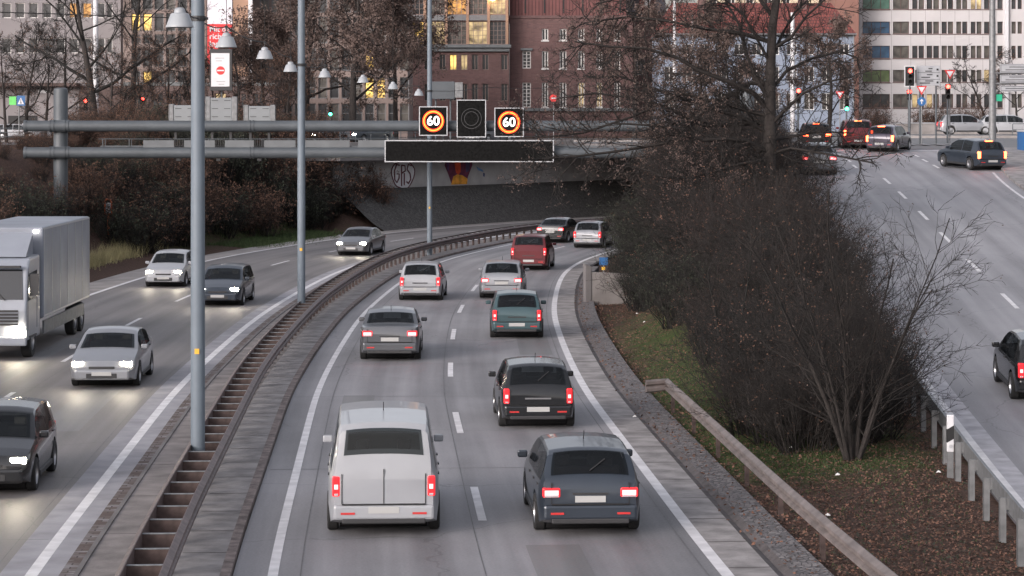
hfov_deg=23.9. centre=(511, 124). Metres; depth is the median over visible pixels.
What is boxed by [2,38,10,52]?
window
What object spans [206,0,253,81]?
stair tower
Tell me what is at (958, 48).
window
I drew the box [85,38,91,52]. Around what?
window
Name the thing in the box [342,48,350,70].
window
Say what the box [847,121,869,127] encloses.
rear window
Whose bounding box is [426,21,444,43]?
window
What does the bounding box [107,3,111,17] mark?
window
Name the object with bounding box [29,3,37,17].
window
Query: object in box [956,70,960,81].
window
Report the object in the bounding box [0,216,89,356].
box lorry
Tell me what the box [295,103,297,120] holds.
window
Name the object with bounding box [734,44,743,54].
window
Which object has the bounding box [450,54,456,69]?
window
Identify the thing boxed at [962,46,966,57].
window
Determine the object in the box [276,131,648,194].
road bridge
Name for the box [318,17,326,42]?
window
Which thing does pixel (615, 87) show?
window
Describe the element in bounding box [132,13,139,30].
window
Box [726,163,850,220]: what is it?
thicket shrub
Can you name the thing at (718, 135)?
thicket shrub
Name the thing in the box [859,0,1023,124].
office building
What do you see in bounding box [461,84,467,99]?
window
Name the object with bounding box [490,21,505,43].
window
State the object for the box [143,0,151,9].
window
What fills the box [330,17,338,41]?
window
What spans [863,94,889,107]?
window
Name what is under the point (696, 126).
thicket shrub
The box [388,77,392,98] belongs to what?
window
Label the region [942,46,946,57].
window
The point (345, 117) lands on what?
window
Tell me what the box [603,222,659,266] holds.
thicket shrub
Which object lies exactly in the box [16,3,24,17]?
window
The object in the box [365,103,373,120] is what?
window
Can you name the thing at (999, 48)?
window
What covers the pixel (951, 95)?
window
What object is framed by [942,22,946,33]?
window
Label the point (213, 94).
bare tree
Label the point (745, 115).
thicket shrub
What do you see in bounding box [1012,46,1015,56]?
window
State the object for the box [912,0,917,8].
window
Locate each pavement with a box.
[1,132,1016,141]
[1001,147,1023,189]
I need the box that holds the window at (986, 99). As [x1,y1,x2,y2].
[984,94,988,107]
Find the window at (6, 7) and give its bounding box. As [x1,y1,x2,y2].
[2,3,10,17]
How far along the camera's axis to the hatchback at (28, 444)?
46.77 m
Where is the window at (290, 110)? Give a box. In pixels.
[283,103,291,118]
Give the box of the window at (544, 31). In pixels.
[542,29,547,39]
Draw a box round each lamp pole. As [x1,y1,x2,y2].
[190,0,207,450]
[296,0,306,302]
[425,0,432,255]
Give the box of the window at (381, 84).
[377,78,385,98]
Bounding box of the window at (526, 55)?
[522,51,530,67]
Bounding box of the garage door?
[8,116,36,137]
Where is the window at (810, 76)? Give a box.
[804,67,813,81]
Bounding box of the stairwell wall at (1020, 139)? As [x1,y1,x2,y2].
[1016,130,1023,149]
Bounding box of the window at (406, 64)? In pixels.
[400,48,408,70]
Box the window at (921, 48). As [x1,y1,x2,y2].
[919,46,923,57]
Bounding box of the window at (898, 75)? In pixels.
[893,70,903,81]
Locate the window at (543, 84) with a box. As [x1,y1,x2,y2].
[542,83,547,106]
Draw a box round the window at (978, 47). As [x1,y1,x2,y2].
[977,46,980,57]
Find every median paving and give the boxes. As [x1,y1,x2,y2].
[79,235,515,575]
[173,238,513,575]
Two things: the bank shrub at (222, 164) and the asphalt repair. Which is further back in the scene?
the bank shrub at (222, 164)
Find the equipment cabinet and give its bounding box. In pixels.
[432,81,462,139]
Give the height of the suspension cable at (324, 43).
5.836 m
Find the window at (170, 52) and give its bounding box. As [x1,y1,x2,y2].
[166,48,174,65]
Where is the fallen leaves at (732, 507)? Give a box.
[574,284,850,575]
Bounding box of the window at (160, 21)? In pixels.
[155,13,163,30]
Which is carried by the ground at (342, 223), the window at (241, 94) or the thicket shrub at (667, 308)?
the thicket shrub at (667, 308)
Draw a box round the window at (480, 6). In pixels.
[469,0,486,14]
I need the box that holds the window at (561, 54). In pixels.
[560,51,565,67]
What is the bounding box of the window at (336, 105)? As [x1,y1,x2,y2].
[330,103,338,120]
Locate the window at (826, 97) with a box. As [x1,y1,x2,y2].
[822,93,829,109]
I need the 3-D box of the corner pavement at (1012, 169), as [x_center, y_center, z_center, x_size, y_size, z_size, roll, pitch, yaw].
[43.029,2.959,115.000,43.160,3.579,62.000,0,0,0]
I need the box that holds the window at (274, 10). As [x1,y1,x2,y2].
[272,0,280,12]
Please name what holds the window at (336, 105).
in the office building at (385, 103)
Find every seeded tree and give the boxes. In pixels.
[217,0,405,120]
[217,2,312,105]
[267,0,435,120]
[319,0,473,139]
[572,0,703,138]
[655,0,756,108]
[682,23,790,107]
[781,11,873,127]
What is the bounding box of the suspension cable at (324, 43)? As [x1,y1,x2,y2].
[181,0,559,90]
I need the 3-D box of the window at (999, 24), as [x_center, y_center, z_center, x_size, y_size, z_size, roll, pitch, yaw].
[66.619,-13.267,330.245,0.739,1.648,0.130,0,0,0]
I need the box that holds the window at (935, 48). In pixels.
[933,46,938,57]
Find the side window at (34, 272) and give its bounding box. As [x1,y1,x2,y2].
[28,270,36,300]
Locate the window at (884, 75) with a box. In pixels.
[863,70,889,81]
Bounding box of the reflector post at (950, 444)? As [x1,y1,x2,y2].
[946,415,953,477]
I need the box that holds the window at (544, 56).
[542,51,547,67]
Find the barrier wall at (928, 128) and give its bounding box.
[895,123,1016,133]
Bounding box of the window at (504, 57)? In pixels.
[501,54,507,69]
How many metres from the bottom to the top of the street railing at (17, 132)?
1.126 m
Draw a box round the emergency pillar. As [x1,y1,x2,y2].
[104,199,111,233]
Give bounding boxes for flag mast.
[93,0,98,108]
[673,0,675,103]
[790,12,794,131]
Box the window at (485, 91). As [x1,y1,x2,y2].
[482,84,488,100]
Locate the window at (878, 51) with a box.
[863,46,889,57]
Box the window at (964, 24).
[962,22,966,33]
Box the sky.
[509,0,696,107]
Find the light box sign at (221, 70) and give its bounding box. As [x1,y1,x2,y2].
[210,49,231,97]
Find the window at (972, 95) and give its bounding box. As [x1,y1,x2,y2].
[971,94,974,107]
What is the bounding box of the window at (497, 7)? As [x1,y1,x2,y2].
[490,0,505,14]
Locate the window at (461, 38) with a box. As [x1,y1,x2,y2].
[448,21,465,43]
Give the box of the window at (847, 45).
[839,44,848,54]
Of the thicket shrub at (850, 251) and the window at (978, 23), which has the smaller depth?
the thicket shrub at (850, 251)
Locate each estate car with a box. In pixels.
[0,124,42,138]
[205,263,254,304]
[350,131,393,141]
[479,256,529,297]
[517,431,639,528]
[796,122,831,145]
[980,114,1023,134]
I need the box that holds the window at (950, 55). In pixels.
[948,46,952,57]
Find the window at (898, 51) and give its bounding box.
[893,46,908,57]
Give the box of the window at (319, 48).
[318,48,326,70]
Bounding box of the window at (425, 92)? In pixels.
[424,84,426,100]
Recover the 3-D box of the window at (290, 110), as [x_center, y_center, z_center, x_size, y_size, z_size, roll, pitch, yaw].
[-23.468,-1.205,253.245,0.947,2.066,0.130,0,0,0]
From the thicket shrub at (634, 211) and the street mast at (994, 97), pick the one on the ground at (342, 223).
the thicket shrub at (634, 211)
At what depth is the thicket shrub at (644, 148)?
121.39 m
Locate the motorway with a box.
[233,234,721,575]
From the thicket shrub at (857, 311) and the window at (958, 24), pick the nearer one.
the thicket shrub at (857, 311)
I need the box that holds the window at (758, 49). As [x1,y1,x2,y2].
[752,44,761,54]
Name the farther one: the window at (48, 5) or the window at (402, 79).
the window at (48, 5)
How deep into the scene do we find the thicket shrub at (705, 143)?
108.13 m
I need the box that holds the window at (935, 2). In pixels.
[933,0,938,8]
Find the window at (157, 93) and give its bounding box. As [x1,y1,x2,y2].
[152,93,162,109]
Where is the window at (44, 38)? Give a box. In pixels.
[43,38,50,52]
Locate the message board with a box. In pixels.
[385,140,553,161]
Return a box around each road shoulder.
[0,232,529,575]
[90,216,615,293]
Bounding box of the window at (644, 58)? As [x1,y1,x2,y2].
[637,58,644,74]
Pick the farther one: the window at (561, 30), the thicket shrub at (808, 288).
the window at (561, 30)
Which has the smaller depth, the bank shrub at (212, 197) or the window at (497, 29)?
the bank shrub at (212, 197)
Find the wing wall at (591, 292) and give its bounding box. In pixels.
[583,264,628,304]
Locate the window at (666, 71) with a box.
[664,67,672,81]
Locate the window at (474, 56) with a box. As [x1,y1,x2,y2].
[472,54,477,69]
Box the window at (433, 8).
[426,0,444,14]
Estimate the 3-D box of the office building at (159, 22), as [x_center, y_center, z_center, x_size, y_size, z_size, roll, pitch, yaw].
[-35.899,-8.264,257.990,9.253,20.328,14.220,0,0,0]
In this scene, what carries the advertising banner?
attached to the stair tower
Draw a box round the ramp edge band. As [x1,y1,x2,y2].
[800,180,1023,500]
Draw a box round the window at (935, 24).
[933,22,938,33]
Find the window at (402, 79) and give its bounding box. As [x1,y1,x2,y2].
[400,77,408,98]
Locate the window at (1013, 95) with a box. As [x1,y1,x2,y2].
[1012,94,1014,107]
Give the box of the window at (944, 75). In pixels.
[942,70,946,81]
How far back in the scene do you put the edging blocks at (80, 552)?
48.19 m
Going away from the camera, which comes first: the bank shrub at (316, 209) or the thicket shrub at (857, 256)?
the thicket shrub at (857, 256)
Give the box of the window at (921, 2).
[919,0,923,8]
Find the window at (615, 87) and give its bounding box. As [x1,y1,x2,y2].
[614,83,619,105]
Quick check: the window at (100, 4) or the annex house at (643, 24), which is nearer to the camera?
the window at (100, 4)
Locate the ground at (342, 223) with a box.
[0,131,1023,575]
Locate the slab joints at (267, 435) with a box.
[128,233,536,552]
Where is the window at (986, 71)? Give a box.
[984,70,988,81]
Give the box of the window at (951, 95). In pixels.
[948,94,952,107]
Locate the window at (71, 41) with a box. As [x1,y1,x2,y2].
[69,38,77,52]
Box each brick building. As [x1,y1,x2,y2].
[413,0,510,136]
[509,0,632,135]
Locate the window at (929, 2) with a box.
[927,0,931,8]
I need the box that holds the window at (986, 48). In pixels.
[984,46,988,57]
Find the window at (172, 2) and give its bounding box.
[166,0,174,9]
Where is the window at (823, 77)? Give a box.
[822,67,828,81]
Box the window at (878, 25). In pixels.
[863,22,889,33]
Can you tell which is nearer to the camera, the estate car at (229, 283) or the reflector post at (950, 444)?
the reflector post at (950, 444)
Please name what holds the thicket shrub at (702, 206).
on the ground at (342, 223)
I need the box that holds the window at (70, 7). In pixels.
[69,3,76,17]
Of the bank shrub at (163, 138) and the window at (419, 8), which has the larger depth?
the window at (419, 8)
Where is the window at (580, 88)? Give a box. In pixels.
[578,83,583,106]
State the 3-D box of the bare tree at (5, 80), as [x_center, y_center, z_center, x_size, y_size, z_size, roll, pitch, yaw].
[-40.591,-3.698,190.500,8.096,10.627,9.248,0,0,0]
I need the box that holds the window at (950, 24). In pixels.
[948,22,952,33]
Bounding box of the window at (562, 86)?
[560,83,565,106]
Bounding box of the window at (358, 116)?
[356,103,361,120]
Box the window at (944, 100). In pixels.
[942,94,946,107]
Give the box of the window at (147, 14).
[143,13,151,30]
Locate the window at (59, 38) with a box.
[56,38,64,52]
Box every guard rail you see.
[115,217,611,575]
[645,378,897,575]
[858,305,1023,566]
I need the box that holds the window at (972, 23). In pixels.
[971,22,974,33]
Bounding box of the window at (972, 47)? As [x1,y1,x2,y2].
[971,46,974,57]
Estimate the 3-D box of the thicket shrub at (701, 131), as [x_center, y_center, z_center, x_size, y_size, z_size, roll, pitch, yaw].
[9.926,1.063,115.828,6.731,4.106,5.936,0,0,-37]
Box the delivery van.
[323,401,442,528]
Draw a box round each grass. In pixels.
[90,237,168,269]
[205,219,342,247]
[599,304,1014,575]
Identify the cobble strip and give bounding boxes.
[580,281,833,575]
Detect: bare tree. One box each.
[0,0,179,118]
[0,5,68,134]
[0,21,99,137]
[0,22,50,142]
[4,0,130,108]
[27,0,218,108]
[68,42,157,120]
[81,27,181,112]
[126,19,207,109]
[141,33,239,112]
[175,48,264,113]
[205,23,290,114]
[242,45,335,120]
[497,0,913,225]
[685,198,786,388]
[703,109,1004,460]
[937,43,1009,114]
[986,46,1023,115]
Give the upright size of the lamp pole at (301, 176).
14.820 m
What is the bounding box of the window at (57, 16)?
[56,3,64,17]
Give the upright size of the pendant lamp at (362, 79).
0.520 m
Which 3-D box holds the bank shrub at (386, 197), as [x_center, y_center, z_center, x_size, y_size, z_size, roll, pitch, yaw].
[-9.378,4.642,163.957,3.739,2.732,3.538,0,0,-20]
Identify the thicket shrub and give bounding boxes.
[585,223,665,272]
[586,191,643,234]
[590,244,664,311]
[591,229,668,273]
[594,216,666,267]
[595,200,654,257]
[598,192,647,233]
[602,257,659,308]
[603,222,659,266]
[604,204,660,250]
[605,240,678,303]
[606,139,703,215]
[606,247,659,311]
[607,157,705,234]
[611,178,661,233]
[614,227,670,270]
[614,259,720,329]
[616,163,688,242]
[617,134,723,210]
[618,167,741,247]
[620,127,653,166]
[620,170,761,257]
[622,119,702,167]
[622,245,698,299]
[623,122,676,183]
[628,153,761,229]
[628,245,699,312]
[630,127,749,180]
[631,178,814,265]
[633,90,798,151]
[634,129,707,185]
[634,153,720,218]
[634,242,719,315]
[638,175,715,245]
[643,130,839,196]
[644,103,746,156]
[647,171,826,263]
[647,285,867,418]
[649,155,802,240]
[650,249,735,319]
[651,255,752,340]
[652,119,753,157]
[653,274,729,332]
[654,205,808,274]
[654,320,832,436]
[655,133,788,185]
[655,138,798,197]
[660,126,809,180]
[661,111,796,162]
[661,122,805,175]
[662,152,834,217]
[662,284,733,349]
[663,179,831,267]
[665,113,776,150]
[665,279,772,359]
[667,205,832,277]
[667,334,890,446]
[669,80,795,129]
[669,256,910,393]
[669,284,766,367]
[670,93,795,133]
[671,119,750,160]
[677,159,818,219]
[678,213,883,325]
[682,103,817,178]
[684,128,813,179]
[686,158,832,207]
[686,174,917,275]
[688,161,791,194]
[689,101,800,140]
[690,116,818,156]
[690,301,796,367]
[692,221,846,308]
[694,131,841,206]
[695,132,845,208]
[695,165,798,201]
[698,306,780,362]
[702,318,777,377]
[703,82,809,128]
[704,195,859,261]
[704,205,865,287]
[705,111,829,159]
[706,142,847,199]
[706,230,832,280]
[710,210,886,286]
[712,106,800,139]
[715,244,858,332]
[716,231,905,312]
[717,202,882,269]
[720,178,882,248]
[723,179,862,224]
[724,132,821,183]
[724,351,900,455]
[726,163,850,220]
[727,171,863,230]
[727,213,920,303]
[731,169,858,219]
[732,284,941,418]
[735,263,928,332]
[742,261,892,322]
[746,234,913,309]
[746,278,939,364]
[748,300,944,411]
[761,318,961,445]
[777,273,916,333]
[788,345,968,441]
[793,302,933,361]
[804,310,955,401]
[808,318,951,378]
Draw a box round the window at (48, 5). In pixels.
[43,3,50,17]
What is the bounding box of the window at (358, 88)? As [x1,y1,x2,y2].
[356,77,361,96]
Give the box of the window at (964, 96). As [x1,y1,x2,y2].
[962,94,966,107]
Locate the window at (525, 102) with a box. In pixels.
[522,83,530,106]
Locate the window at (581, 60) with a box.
[578,51,583,67]
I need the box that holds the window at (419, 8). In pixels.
[413,0,422,14]
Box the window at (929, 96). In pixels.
[927,94,931,107]
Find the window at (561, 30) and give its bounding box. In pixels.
[560,29,565,39]
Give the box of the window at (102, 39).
[98,38,104,51]
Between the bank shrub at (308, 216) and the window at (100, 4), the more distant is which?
the window at (100, 4)
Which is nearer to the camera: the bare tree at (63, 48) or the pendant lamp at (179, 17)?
the pendant lamp at (179, 17)
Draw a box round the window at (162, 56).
[155,48,163,66]
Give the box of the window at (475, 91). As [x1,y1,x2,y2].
[472,84,477,99]
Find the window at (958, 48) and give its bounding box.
[956,46,960,57]
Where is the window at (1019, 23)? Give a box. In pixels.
[1018,22,1021,33]
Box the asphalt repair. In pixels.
[0,335,594,575]
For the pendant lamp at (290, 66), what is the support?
hanging from the suspension cable at (324, 43)
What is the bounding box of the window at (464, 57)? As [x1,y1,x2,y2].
[461,54,467,69]
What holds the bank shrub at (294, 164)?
on the ground at (342, 223)
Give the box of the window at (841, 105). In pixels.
[840,94,847,109]
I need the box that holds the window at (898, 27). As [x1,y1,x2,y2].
[893,22,908,33]
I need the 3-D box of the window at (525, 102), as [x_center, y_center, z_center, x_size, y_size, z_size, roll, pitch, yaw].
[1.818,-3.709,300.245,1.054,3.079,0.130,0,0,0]
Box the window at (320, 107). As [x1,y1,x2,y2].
[318,103,326,120]
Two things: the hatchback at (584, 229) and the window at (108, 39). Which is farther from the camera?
the window at (108, 39)
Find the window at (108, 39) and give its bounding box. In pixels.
[107,38,111,52]
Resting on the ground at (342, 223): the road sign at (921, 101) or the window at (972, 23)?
the road sign at (921, 101)
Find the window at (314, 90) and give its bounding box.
[310,77,315,98]
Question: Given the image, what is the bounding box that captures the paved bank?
[340,179,648,230]
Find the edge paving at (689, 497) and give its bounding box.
[557,250,777,575]
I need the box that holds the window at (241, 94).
[235,93,245,109]
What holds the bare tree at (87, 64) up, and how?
on the ground at (342, 223)
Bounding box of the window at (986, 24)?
[984,22,988,33]
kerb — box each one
[73,232,536,575]
[219,240,512,575]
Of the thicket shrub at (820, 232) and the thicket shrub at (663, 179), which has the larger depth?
the thicket shrub at (663, 179)
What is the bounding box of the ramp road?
[806,149,1023,474]
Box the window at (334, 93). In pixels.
[330,77,338,98]
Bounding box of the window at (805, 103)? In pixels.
[804,93,813,109]
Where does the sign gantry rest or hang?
on the ground at (342, 223)
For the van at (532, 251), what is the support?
on the motorway
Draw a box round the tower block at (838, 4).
[823,0,858,118]
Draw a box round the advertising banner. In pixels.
[207,0,231,61]
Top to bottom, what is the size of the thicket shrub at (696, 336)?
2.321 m
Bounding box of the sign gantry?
[23,88,753,210]
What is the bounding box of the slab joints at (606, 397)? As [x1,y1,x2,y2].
[561,257,743,567]
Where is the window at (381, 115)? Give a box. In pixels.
[377,103,385,120]
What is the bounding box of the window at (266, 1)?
[260,0,268,11]
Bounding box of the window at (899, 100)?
[893,94,907,107]
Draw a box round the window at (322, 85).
[318,77,326,98]
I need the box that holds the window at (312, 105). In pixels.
[309,103,315,120]
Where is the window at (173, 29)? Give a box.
[166,13,174,30]
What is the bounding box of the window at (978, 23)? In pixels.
[977,22,980,33]
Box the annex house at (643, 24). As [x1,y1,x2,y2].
[626,0,665,120]
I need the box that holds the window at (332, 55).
[330,48,338,70]
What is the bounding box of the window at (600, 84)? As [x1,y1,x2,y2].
[597,84,601,106]
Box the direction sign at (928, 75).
[917,66,939,143]
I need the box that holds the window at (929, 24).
[927,22,931,33]
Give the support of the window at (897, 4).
in the office building at (915, 33)
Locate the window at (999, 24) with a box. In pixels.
[997,22,1002,33]
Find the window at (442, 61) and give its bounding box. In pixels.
[440,54,445,69]
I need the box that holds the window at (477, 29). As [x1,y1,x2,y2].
[469,21,486,43]
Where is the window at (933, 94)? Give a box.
[933,94,938,107]
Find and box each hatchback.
[0,397,56,489]
[145,249,190,285]
[307,131,350,139]
[399,261,449,299]
[486,286,545,336]
[488,353,574,425]
[574,220,613,247]
[866,122,911,151]
[937,114,988,134]
[937,137,1006,169]
[992,329,1023,398]
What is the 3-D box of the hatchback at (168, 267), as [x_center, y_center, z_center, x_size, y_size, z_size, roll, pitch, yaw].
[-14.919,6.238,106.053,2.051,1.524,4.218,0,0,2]
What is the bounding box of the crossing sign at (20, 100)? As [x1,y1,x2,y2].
[9,95,24,136]
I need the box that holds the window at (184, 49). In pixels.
[178,48,186,66]
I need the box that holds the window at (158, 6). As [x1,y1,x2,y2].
[155,0,163,9]
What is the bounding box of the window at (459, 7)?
[448,0,465,14]
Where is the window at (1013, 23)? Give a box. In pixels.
[1012,22,1015,33]
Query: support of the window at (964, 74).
in the office building at (915, 33)
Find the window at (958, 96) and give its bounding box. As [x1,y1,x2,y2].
[956,94,960,107]
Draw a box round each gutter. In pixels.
[574,253,783,575]
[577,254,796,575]
[903,356,1015,523]
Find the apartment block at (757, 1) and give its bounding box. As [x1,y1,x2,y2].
[697,0,820,2]
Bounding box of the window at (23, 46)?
[16,38,24,52]
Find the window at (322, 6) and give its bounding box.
[318,0,326,12]
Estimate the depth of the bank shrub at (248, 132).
157.45 m
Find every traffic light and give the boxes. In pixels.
[796,88,800,138]
[844,99,848,118]
[904,66,914,135]
[907,90,911,131]
[945,84,950,142]
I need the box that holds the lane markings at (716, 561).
[4,217,733,575]
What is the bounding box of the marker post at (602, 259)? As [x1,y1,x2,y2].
[599,256,607,271]
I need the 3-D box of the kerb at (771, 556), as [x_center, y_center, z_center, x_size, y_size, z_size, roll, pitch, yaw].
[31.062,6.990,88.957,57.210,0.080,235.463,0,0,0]
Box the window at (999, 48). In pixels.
[997,46,1002,57]
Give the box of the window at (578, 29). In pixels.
[578,29,583,39]
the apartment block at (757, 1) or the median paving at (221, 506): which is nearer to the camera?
the median paving at (221, 506)
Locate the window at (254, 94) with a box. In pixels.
[253,93,264,105]
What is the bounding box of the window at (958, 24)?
[956,22,960,33]
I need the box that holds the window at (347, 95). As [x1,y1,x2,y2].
[342,77,350,98]
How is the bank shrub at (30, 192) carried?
on the ground at (342, 223)
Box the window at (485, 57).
[482,54,488,69]
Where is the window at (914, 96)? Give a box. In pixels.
[912,94,917,107]
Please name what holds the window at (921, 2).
in the office building at (915, 33)
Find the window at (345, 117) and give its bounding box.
[342,103,348,120]
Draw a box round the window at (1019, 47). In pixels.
[1018,46,1021,57]
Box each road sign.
[550,95,555,138]
[836,91,843,127]
[917,85,926,96]
[917,97,925,143]
[945,69,954,142]
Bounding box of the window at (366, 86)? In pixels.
[365,78,373,98]
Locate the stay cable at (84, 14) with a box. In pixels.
[0,12,168,17]
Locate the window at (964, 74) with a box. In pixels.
[962,70,966,81]
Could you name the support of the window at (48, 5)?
in the office building at (8, 25)
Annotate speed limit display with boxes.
[419,106,447,139]
[494,108,523,139]
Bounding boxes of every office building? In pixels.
[0,0,122,137]
[123,0,205,88]
[254,0,412,138]
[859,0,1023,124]
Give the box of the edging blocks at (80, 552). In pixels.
[59,247,435,575]
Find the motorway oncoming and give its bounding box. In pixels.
[0,218,613,572]
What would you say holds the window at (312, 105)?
in the office building at (385, 103)
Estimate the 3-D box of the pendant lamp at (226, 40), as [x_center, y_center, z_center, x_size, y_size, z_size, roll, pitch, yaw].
[-6.792,-2.100,57.500,0.504,0.520,0.504,0,0,0]
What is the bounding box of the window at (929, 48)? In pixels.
[927,46,931,57]
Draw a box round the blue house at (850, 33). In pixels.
[650,0,856,131]
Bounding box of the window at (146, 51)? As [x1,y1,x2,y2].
[143,48,150,66]
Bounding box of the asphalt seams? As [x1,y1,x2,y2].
[0,231,709,575]
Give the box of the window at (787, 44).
[787,44,796,54]
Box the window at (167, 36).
[166,35,174,43]
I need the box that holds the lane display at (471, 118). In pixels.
[457,100,485,139]
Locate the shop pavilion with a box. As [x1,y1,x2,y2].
[123,82,279,118]
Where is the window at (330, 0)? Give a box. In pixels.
[330,0,338,12]
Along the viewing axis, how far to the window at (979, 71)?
330.30 m
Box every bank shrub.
[0,137,21,159]
[0,167,21,188]
[0,167,67,216]
[0,168,84,216]
[0,169,7,187]
[0,172,60,214]
[0,174,34,219]
[0,186,21,217]
[0,189,20,219]
[8,126,41,149]
[15,171,105,215]
[19,133,47,150]
[23,131,49,146]
[27,160,52,181]
[28,137,52,162]
[32,143,52,165]
[37,135,70,146]
[41,107,93,144]
[42,133,75,146]
[43,160,122,221]
[51,101,100,144]
[68,102,121,144]
[68,109,112,146]
[68,142,112,179]
[68,158,141,208]
[68,161,90,183]
[69,134,84,146]
[71,138,165,195]
[74,181,184,254]
[83,93,152,120]
[88,132,118,145]
[89,110,135,145]
[90,89,161,120]
[90,188,188,253]
[96,131,137,145]
[99,168,169,217]
[100,134,185,189]
[105,104,142,133]
[108,138,137,145]
[110,108,169,140]
[110,134,139,145]
[114,131,153,145]
[118,95,163,120]
[120,106,170,144]
[120,140,190,192]
[121,167,190,232]
[121,187,214,246]
[124,165,190,209]
[125,93,170,136]
[131,96,190,118]
[143,113,187,139]
[144,180,237,248]
[151,175,224,234]
[156,106,222,145]
[157,145,176,170]
[163,131,266,186]
[164,112,275,165]
[167,138,222,177]
[168,160,240,231]
[171,133,235,182]
[174,161,230,201]
[177,120,275,188]
[207,178,264,238]
[220,103,267,161]
[220,158,308,219]
[223,170,284,225]
[224,169,296,236]
[237,133,317,203]
[238,96,256,118]
[238,100,296,137]
[249,175,338,227]
[252,100,307,145]
[253,116,343,183]
[259,139,328,178]
[269,142,342,181]
[271,179,341,227]
[274,158,365,212]
[274,177,341,229]
[276,103,314,138]
[276,107,314,137]
[277,109,316,139]
[288,131,325,139]
[290,174,350,229]
[306,104,352,141]
[308,131,359,174]
[310,160,384,222]
[341,162,398,203]
[351,182,402,207]
[856,95,902,125]
[905,97,960,122]
[948,95,999,119]
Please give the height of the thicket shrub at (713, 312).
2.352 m
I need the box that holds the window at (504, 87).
[501,84,507,100]
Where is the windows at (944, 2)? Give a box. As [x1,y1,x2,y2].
[942,0,1021,8]
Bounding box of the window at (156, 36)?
[155,35,163,43]
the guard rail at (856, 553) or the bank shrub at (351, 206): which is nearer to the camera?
the guard rail at (856, 553)
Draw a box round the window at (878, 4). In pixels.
[863,0,889,8]
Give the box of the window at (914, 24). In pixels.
[912,22,917,33]
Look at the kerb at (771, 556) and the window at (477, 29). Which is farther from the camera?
the window at (477, 29)
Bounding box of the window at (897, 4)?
[893,0,908,8]
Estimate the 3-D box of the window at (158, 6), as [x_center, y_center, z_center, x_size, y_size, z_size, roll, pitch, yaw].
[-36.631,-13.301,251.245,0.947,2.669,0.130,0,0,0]
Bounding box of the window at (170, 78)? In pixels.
[166,71,174,81]
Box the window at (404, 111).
[400,103,408,120]
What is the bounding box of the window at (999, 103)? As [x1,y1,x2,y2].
[997,94,1002,107]
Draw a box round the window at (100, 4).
[98,3,104,17]
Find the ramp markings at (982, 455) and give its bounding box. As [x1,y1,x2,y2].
[811,150,1023,507]
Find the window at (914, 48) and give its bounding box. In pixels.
[912,46,917,57]
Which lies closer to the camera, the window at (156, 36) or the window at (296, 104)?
the window at (156, 36)
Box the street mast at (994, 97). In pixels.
[989,0,1023,140]
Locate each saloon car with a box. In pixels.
[69,325,153,384]
[336,226,385,254]
[359,306,426,358]
[464,131,514,139]
[537,217,576,242]
[800,142,836,173]
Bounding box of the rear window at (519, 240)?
[515,237,542,244]
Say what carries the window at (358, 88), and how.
in the office building at (385, 103)
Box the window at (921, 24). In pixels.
[919,22,923,33]
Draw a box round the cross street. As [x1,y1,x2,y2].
[1,134,1016,148]
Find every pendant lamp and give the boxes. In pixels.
[166,0,193,27]
[216,26,236,47]
[256,41,272,58]
[283,58,297,71]
[319,64,330,77]
[357,71,368,82]
[388,78,397,88]
[414,86,423,95]
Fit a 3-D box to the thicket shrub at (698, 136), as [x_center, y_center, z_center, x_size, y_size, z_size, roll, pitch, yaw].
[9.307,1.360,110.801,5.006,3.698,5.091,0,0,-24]
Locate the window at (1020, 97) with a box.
[1018,94,1021,107]
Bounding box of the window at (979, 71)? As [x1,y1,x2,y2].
[977,70,980,81]
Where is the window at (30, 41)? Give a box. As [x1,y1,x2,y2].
[29,38,37,52]
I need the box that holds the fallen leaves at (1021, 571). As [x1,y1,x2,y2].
[595,303,1023,575]
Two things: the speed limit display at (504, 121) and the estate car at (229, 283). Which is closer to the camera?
the estate car at (229, 283)
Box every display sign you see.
[169,104,190,141]
[205,97,237,139]
[244,105,275,139]
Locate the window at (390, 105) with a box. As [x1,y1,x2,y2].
[388,103,392,120]
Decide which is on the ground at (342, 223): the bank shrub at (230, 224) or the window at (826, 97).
the bank shrub at (230, 224)
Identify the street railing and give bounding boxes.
[0,128,50,138]
[1012,123,1023,135]
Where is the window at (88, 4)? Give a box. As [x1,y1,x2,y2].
[83,3,91,17]
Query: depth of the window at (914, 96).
330.30 m

